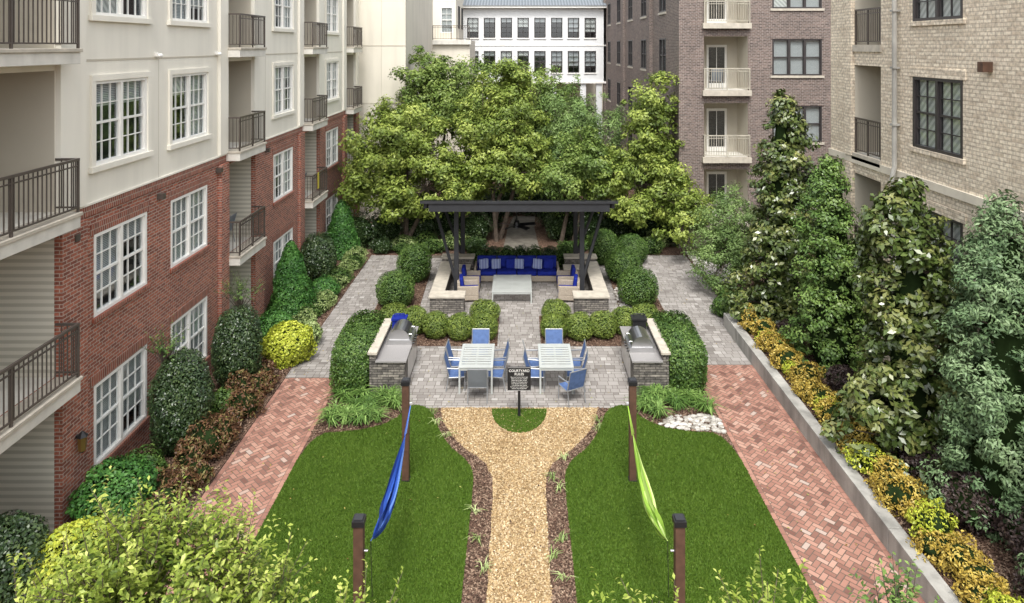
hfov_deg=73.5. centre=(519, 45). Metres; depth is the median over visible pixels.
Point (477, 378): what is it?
patio chair
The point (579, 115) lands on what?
willow oak tree
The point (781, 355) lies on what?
golden shrub
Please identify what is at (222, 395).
green shrub
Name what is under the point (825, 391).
golden shrub
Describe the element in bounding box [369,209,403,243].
understory shrub
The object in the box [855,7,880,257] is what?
railings
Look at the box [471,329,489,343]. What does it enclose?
patio chair
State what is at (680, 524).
hammock post
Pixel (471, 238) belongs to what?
understory shrub
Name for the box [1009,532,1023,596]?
purple shrub
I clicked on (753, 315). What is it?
golden shrub
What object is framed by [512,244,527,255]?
shrub
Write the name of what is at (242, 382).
nandina shrub
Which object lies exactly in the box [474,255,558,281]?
outdoor sofa
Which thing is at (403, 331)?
gas grill
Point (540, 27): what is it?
window glass
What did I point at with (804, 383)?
golden shrub
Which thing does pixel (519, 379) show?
courtyard rules sign
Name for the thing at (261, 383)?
nandina shrub
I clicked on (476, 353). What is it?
patio dining table
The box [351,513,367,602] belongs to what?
hammock post
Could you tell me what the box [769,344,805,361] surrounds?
golden shrub
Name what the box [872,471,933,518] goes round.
golden shrub
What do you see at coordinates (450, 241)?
understory shrub
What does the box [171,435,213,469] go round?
nandina shrub
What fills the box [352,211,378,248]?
understory shrub
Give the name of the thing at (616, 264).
round boxwood
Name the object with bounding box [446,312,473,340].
boxwood shrub
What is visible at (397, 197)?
crape myrtle tree
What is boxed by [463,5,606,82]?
window frames
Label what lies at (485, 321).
boxwood shrub
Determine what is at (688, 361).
clipped hedge
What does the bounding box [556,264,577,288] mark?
outdoor armchair
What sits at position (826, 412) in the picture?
golden shrub
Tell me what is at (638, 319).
grill
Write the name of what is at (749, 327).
golden shrub
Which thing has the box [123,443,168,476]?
green shrub
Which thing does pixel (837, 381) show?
purple shrub
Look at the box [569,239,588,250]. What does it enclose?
understory shrub
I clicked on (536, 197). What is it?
understory shrub
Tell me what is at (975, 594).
golden shrub
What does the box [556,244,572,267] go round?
shrub
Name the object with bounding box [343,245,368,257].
variegated groundcover
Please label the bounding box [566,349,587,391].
patio chair
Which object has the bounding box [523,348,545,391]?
patio chair
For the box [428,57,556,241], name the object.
crape myrtle tree
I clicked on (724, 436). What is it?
mulch bed
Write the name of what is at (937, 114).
window frames
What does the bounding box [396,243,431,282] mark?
round boxwood
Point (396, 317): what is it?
cooler box
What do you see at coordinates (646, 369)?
stone grill island
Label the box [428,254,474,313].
stone seat wall
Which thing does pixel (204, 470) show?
nandina shrub
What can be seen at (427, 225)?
understory shrub
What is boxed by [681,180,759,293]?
wax myrtle tree
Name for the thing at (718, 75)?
balcony chair
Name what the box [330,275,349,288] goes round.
variegated groundcover
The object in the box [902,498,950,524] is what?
golden shrub
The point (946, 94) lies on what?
window glass
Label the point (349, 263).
variegated groundcover
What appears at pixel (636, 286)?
round boxwood
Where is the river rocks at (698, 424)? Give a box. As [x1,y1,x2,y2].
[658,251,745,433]
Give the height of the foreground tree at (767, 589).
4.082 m
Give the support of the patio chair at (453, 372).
on the stone paver patio
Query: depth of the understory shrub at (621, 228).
33.15 m
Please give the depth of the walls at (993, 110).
16.00 m
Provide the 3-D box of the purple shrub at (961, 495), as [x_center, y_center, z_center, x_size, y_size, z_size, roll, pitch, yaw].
[8.713,8.692,13.169,1.281,1.196,1.248,0,0,0]
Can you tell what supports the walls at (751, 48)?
on the ground
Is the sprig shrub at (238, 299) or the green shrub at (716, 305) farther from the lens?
the green shrub at (716, 305)
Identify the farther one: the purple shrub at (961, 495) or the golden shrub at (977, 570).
the purple shrub at (961, 495)
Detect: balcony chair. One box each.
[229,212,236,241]
[708,69,722,87]
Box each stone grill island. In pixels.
[367,318,418,394]
[620,318,670,394]
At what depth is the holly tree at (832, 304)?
19.32 m
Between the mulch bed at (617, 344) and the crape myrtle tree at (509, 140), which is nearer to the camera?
the mulch bed at (617, 344)
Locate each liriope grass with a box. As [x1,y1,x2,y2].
[313,383,411,429]
[622,383,728,422]
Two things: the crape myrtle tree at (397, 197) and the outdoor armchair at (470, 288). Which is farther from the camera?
the crape myrtle tree at (397, 197)
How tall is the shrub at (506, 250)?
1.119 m
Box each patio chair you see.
[443,349,466,390]
[445,339,468,378]
[467,369,488,403]
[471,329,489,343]
[486,349,509,391]
[489,338,509,379]
[522,339,543,366]
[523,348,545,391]
[545,329,563,361]
[558,368,586,407]
[565,339,586,379]
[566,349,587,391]
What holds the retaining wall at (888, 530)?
on the ground
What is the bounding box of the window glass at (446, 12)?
[442,8,451,31]
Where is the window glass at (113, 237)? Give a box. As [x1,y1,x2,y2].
[96,0,333,457]
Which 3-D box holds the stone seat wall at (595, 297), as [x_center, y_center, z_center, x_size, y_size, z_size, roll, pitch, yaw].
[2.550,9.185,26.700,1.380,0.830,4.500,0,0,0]
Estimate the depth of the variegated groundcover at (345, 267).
28.34 m
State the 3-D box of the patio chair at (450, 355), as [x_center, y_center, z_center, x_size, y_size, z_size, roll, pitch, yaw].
[-1.805,9.119,19.952,0.617,0.966,0.555,0,0,3]
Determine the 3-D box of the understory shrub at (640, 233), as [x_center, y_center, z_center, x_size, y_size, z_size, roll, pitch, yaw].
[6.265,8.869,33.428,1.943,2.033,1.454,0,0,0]
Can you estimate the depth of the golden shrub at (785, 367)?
19.05 m
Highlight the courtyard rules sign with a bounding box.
[508,366,530,415]
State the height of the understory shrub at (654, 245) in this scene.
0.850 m
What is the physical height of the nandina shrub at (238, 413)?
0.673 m
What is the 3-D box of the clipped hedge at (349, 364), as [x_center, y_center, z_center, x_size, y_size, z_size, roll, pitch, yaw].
[-4.664,8.906,20.134,1.249,1.533,3.257,0,0,0]
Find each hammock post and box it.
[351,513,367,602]
[401,377,411,481]
[626,377,637,481]
[670,513,686,602]
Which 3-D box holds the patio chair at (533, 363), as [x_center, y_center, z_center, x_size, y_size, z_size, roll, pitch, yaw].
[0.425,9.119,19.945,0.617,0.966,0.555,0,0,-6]
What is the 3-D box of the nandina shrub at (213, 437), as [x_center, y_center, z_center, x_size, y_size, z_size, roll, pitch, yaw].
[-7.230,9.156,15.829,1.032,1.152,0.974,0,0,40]
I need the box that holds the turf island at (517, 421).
[492,409,545,432]
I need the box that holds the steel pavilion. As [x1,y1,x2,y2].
[420,200,618,290]
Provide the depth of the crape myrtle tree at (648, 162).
31.76 m
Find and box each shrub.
[0,509,51,602]
[25,514,122,598]
[65,453,157,523]
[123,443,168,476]
[126,498,165,539]
[140,314,188,372]
[146,348,215,456]
[148,464,191,501]
[148,487,185,526]
[164,465,201,504]
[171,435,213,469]
[179,460,214,490]
[184,411,232,459]
[207,386,232,415]
[207,409,239,450]
[210,302,262,387]
[210,412,241,436]
[212,270,264,307]
[217,405,243,425]
[221,388,266,418]
[224,369,255,392]
[243,371,271,399]
[254,358,276,374]
[257,369,281,396]
[259,308,294,338]
[260,320,317,369]
[300,231,336,281]
[303,320,323,346]
[311,274,341,295]
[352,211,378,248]
[368,236,393,253]
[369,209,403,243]
[380,302,407,325]
[391,235,417,246]
[392,241,412,253]
[393,234,418,243]
[401,213,437,241]
[403,304,426,334]
[414,230,437,244]
[421,238,448,253]
[421,310,448,338]
[434,212,465,238]
[439,235,453,249]
[445,229,469,245]
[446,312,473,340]
[459,212,493,239]
[465,236,485,250]
[465,237,488,253]
[467,245,485,265]
[469,298,500,319]
[470,312,497,339]
[471,196,504,227]
[474,190,496,214]
[484,245,499,255]
[494,183,517,215]
[497,244,514,254]
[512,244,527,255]
[515,190,542,215]
[527,243,543,256]
[533,194,556,226]
[540,244,558,260]
[540,298,571,320]
[540,313,567,336]
[542,212,572,241]
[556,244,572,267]
[557,240,578,253]
[565,311,593,341]
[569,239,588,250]
[578,212,607,240]
[589,310,616,339]
[604,212,631,236]
[611,305,634,334]
[630,219,653,237]
[632,302,659,326]
[642,236,664,254]
[646,215,677,246]
[646,229,669,246]
[709,293,733,316]
[717,285,743,295]
[737,320,757,335]
[741,303,766,321]
[751,327,784,352]
[754,317,776,333]
[754,328,776,342]
[764,334,793,351]
[767,344,802,369]
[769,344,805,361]
[775,318,804,346]
[782,360,797,377]
[783,361,825,382]
[790,374,825,395]
[793,378,824,401]
[806,382,841,407]
[811,395,840,416]
[814,394,846,425]
[825,364,855,393]
[836,434,872,458]
[839,418,876,442]
[842,441,888,474]
[863,467,909,501]
[868,454,908,477]
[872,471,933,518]
[899,438,943,485]
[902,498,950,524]
[904,497,959,540]
[905,527,966,571]
[931,468,1004,535]
[937,529,993,581]
[951,573,1010,602]
[956,556,1009,594]
[980,584,1023,602]
[993,501,1023,556]
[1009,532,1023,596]
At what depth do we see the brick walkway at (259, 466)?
16.21 m
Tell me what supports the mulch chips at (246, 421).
on the mulch bed at (283, 377)
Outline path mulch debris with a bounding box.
[486,484,551,600]
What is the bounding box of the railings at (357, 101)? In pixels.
[0,0,361,430]
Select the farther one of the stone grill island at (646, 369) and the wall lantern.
the stone grill island at (646, 369)
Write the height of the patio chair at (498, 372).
0.966 m
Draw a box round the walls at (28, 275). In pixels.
[0,0,353,534]
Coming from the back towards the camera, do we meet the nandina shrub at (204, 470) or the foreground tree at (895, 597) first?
the nandina shrub at (204, 470)
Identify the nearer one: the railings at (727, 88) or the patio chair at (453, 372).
the patio chair at (453, 372)
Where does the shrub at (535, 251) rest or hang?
on the stone paver patio
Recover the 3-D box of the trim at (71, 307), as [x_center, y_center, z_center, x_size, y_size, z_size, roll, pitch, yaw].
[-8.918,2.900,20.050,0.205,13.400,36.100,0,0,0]
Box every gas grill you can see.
[387,319,416,349]
[624,326,654,357]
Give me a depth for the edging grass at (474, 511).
13.99 m
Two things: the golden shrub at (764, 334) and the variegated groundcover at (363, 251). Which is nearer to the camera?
the golden shrub at (764, 334)
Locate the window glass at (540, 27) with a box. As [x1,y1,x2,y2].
[468,18,594,71]
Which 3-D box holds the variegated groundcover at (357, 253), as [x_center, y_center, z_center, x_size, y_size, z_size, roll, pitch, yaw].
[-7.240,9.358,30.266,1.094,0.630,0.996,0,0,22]
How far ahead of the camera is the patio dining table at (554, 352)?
19.42 m
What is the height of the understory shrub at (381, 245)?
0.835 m
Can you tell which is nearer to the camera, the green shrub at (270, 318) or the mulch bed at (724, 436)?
the mulch bed at (724, 436)
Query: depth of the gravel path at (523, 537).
14.83 m
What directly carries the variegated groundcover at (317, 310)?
on the mulch bed at (283, 377)
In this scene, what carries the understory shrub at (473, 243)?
on the mulch bed at (543, 240)
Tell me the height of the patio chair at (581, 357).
0.966 m
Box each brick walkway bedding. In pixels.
[152,413,316,597]
[720,413,919,602]
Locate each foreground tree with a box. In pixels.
[0,466,330,602]
[333,559,402,602]
[588,545,825,602]
[847,551,938,602]
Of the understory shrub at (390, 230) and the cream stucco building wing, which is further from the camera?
the cream stucco building wing
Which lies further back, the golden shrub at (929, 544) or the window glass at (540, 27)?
the window glass at (540, 27)
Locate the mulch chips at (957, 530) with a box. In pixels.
[740,318,1023,602]
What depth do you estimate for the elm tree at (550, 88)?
41.11 m
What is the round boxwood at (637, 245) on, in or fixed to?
on the stone paver patio
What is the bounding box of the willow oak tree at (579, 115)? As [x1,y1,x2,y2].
[532,74,629,198]
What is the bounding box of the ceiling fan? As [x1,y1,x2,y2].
[499,212,535,229]
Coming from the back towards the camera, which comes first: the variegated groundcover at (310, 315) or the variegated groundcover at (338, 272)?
the variegated groundcover at (338, 272)
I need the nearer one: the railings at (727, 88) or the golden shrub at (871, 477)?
the golden shrub at (871, 477)
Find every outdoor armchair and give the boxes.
[457,274,478,300]
[459,264,480,288]
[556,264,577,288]
[558,274,579,301]
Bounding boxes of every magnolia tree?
[720,88,821,329]
[819,175,977,481]
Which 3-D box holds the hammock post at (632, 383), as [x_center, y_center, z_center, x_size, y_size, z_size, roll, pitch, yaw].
[2.478,8.473,15.120,0.235,2.255,0.190,0,0,0]
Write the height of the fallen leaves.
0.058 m
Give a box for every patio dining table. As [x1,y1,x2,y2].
[458,344,494,393]
[538,344,573,393]
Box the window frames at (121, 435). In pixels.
[94,0,337,466]
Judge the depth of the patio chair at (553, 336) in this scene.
20.88 m
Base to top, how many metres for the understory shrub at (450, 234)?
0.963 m
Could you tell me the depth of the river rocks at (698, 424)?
17.41 m
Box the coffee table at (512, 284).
[492,275,531,303]
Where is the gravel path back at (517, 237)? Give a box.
[504,216,538,251]
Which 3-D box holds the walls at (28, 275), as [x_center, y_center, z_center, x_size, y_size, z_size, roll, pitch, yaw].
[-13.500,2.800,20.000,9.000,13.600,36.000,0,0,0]
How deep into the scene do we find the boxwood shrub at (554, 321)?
22.20 m
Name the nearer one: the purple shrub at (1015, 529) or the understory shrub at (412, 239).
the purple shrub at (1015, 529)
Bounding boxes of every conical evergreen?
[265,240,318,318]
[324,199,362,259]
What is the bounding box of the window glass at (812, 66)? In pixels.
[645,0,818,209]
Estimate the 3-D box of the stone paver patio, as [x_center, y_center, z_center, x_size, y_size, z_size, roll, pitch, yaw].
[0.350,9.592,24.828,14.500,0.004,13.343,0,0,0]
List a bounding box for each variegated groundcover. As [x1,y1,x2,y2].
[291,307,317,321]
[293,317,312,323]
[296,302,322,316]
[307,294,334,313]
[316,289,337,306]
[326,268,355,282]
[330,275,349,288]
[331,264,353,275]
[339,255,365,268]
[339,257,359,272]
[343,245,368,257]
[343,250,368,259]
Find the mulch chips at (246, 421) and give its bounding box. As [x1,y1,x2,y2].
[120,264,362,602]
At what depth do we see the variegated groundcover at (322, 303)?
24.59 m
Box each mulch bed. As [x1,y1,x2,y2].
[121,218,375,602]
[298,408,738,602]
[311,272,498,433]
[372,172,684,254]
[539,281,726,433]
[680,248,803,316]
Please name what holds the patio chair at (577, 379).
on the stone paver patio
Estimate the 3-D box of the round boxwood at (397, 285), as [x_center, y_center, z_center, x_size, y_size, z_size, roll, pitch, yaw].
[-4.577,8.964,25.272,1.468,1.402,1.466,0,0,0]
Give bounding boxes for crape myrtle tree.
[333,94,486,236]
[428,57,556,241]
[523,124,616,244]
[580,70,719,247]
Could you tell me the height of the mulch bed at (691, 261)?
0.040 m
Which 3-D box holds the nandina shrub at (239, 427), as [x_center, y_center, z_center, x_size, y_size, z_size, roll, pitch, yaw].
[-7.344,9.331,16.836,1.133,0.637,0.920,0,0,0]
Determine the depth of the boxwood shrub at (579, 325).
22.12 m
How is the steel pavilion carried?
on the stone paver patio
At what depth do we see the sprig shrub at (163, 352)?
16.21 m
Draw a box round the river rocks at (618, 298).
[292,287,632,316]
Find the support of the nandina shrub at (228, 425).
on the mulch bed at (283, 377)
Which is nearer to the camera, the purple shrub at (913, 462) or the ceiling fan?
the purple shrub at (913, 462)
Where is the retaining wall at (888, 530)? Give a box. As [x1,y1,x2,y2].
[724,313,961,602]
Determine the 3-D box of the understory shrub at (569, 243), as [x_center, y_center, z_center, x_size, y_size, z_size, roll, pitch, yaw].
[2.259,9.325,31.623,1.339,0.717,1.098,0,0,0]
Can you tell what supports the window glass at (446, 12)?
in the cream stucco building wing
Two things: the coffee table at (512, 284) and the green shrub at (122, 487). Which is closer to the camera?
the green shrub at (122, 487)
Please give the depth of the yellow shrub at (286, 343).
20.46 m
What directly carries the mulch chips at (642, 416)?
on the mulch bed at (617, 344)
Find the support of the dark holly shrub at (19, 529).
on the mulch bed at (283, 377)
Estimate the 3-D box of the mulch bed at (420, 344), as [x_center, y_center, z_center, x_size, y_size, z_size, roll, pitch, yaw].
[-3.000,9.583,22.965,4.600,0.030,12.070,0,0,0]
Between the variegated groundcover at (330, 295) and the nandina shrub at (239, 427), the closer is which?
the nandina shrub at (239, 427)
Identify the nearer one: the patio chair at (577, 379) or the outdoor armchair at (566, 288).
the patio chair at (577, 379)
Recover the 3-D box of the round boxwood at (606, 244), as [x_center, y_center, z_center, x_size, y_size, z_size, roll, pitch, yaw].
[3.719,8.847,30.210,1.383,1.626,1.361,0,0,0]
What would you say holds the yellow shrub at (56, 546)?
on the mulch bed at (283, 377)
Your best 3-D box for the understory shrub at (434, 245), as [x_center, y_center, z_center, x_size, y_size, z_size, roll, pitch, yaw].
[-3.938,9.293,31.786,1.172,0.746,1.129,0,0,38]
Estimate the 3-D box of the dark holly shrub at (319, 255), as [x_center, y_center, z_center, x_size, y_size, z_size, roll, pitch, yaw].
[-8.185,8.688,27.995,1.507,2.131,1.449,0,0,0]
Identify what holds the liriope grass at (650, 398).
on the mulch bed at (617, 344)
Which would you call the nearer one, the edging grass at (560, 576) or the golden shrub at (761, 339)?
the edging grass at (560, 576)
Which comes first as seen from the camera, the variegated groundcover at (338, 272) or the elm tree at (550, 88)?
the variegated groundcover at (338, 272)
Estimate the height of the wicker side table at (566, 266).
0.550 m
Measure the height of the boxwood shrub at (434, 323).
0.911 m
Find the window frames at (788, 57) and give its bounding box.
[608,0,821,214]
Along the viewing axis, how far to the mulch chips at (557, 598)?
13.70 m
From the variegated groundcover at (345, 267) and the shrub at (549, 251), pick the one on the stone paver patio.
the shrub at (549, 251)
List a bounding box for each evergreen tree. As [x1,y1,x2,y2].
[916,189,1023,558]
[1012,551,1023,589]
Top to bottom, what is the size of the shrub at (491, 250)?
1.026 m
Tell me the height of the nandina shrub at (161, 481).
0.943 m
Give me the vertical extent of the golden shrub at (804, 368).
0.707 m
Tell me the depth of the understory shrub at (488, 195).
38.26 m
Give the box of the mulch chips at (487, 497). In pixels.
[431,407,492,602]
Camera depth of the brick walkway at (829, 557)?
14.62 m
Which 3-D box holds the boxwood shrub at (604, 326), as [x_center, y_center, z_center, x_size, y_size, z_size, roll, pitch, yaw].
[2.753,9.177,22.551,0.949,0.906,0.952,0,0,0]
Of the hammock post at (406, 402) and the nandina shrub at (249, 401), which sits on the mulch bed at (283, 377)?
the nandina shrub at (249, 401)
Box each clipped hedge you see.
[329,308,384,391]
[651,310,708,391]
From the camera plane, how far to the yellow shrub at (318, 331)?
21.95 m
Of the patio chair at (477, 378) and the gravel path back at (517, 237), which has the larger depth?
the gravel path back at (517, 237)
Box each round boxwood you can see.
[375,268,414,306]
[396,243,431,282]
[588,228,618,265]
[604,248,642,282]
[616,233,648,261]
[617,266,658,305]
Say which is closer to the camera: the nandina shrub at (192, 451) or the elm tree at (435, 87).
the nandina shrub at (192, 451)
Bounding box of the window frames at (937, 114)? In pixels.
[913,0,962,376]
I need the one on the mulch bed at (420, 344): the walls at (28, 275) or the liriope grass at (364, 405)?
the liriope grass at (364, 405)
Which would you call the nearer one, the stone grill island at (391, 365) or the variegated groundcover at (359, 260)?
the stone grill island at (391, 365)
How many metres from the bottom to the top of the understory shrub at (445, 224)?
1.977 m
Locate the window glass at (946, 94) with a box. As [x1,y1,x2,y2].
[919,0,959,368]
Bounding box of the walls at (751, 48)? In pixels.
[606,0,830,247]
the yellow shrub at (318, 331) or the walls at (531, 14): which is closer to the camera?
the yellow shrub at (318, 331)
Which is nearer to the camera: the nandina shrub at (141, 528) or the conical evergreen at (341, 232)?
the nandina shrub at (141, 528)
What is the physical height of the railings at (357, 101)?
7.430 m
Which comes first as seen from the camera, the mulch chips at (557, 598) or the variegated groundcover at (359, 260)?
the mulch chips at (557, 598)
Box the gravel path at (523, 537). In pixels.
[441,408,597,602]
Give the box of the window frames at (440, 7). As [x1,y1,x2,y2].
[440,7,452,32]
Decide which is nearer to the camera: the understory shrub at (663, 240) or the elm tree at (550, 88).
the understory shrub at (663, 240)
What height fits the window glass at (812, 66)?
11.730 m
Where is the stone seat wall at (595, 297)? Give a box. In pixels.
[563,254,609,313]
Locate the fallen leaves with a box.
[222,265,891,601]
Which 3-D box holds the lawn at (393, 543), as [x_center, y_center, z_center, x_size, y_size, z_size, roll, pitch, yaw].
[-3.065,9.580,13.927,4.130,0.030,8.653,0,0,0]
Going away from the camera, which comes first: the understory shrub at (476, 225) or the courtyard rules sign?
the courtyard rules sign
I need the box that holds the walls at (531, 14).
[463,0,606,134]
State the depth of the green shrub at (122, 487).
13.28 m
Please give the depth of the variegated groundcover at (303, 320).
22.84 m
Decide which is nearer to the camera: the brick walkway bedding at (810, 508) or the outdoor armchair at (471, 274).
the brick walkway bedding at (810, 508)
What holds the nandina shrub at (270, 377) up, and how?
on the mulch bed at (283, 377)
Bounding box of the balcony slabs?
[0,47,362,453]
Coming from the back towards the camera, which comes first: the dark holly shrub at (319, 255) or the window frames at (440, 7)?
the window frames at (440, 7)
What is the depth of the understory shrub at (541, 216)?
36.14 m
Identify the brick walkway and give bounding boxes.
[145,378,334,601]
[704,365,924,602]
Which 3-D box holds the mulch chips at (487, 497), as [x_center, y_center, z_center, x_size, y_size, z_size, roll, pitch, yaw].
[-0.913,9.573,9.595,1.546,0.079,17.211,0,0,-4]
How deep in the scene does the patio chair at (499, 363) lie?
19.88 m
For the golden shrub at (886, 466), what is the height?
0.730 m
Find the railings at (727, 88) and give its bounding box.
[703,1,749,215]
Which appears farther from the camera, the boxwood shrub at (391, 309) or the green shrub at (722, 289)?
the green shrub at (722, 289)
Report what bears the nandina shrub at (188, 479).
on the mulch bed at (283, 377)
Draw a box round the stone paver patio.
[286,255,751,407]
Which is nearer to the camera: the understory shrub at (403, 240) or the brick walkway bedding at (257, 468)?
the brick walkway bedding at (257, 468)
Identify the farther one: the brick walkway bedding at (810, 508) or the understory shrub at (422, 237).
the understory shrub at (422, 237)
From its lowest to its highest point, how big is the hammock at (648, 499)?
0.907 m
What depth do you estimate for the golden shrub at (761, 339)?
20.70 m
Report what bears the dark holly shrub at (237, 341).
on the mulch bed at (283, 377)
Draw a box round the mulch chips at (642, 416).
[539,279,725,431]
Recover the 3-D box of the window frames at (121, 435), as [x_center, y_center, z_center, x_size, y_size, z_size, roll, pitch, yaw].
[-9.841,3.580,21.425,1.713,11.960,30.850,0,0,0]
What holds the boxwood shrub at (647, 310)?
on the mulch bed at (617, 344)
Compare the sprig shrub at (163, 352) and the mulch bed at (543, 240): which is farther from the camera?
the mulch bed at (543, 240)
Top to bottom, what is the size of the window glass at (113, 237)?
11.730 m
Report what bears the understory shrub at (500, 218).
on the mulch bed at (543, 240)
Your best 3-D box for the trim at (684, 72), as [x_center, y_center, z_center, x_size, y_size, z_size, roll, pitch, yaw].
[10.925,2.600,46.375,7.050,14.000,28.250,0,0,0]
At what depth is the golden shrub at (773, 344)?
20.29 m
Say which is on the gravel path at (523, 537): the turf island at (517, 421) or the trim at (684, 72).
the turf island at (517, 421)
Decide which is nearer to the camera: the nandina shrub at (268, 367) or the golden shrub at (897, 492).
the golden shrub at (897, 492)
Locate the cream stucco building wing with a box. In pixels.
[359,0,474,218]
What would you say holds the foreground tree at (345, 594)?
on the mulch bed at (724, 436)
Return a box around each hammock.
[370,406,410,596]
[628,406,668,596]
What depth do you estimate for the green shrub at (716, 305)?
24.21 m
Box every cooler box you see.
[391,313,407,327]
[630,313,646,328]
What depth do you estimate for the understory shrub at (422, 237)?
32.51 m
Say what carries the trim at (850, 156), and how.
attached to the walls at (993, 110)
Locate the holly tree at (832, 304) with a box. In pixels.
[774,153,880,378]
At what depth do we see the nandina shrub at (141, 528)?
13.11 m
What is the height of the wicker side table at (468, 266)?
0.550 m
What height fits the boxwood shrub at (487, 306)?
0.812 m
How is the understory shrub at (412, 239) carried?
on the mulch bed at (543, 240)
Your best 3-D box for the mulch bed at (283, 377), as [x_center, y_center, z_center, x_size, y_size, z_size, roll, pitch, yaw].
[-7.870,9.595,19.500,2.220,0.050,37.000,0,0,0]
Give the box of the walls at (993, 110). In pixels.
[831,0,1023,456]
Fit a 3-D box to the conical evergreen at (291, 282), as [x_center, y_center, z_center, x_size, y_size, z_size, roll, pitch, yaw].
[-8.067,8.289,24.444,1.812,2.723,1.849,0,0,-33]
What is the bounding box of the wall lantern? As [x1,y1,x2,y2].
[75,431,87,452]
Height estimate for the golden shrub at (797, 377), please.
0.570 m
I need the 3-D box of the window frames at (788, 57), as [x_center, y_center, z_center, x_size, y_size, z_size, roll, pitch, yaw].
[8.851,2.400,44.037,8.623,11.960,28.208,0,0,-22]
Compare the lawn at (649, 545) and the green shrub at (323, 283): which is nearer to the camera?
the lawn at (649, 545)
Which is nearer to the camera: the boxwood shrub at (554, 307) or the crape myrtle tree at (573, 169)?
the boxwood shrub at (554, 307)
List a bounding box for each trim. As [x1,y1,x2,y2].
[56,0,358,529]
[603,0,824,248]
[828,0,1023,411]
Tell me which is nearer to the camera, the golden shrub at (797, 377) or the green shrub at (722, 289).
the golden shrub at (797, 377)
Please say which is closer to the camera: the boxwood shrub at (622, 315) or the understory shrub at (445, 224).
the boxwood shrub at (622, 315)
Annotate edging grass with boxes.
[428,406,494,574]
[543,414,603,581]
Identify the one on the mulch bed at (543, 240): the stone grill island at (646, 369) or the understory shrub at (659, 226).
the understory shrub at (659, 226)
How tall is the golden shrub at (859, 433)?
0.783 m
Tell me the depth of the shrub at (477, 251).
29.46 m
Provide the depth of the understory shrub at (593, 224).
32.79 m
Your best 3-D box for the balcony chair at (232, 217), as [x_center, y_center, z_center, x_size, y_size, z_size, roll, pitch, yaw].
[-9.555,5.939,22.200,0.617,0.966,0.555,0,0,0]
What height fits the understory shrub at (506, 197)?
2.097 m
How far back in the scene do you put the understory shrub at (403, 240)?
31.98 m
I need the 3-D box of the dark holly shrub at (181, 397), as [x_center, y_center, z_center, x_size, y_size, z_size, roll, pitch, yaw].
[-7.991,8.418,16.189,1.442,2.511,1.451,0,0,0]
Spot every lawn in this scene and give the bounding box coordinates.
[224,405,472,602]
[565,405,815,602]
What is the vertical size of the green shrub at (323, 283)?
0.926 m
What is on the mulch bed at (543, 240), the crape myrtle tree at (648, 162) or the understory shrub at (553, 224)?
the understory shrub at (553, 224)
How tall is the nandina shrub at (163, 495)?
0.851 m
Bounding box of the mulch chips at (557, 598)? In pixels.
[546,407,607,602]
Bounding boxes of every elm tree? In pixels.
[371,44,485,209]
[445,54,588,190]
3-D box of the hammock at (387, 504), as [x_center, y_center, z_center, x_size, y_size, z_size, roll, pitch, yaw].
[-2.361,8.247,12.898,0.214,0.907,4.207,0,0,0]
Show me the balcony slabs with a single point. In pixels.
(25, 423)

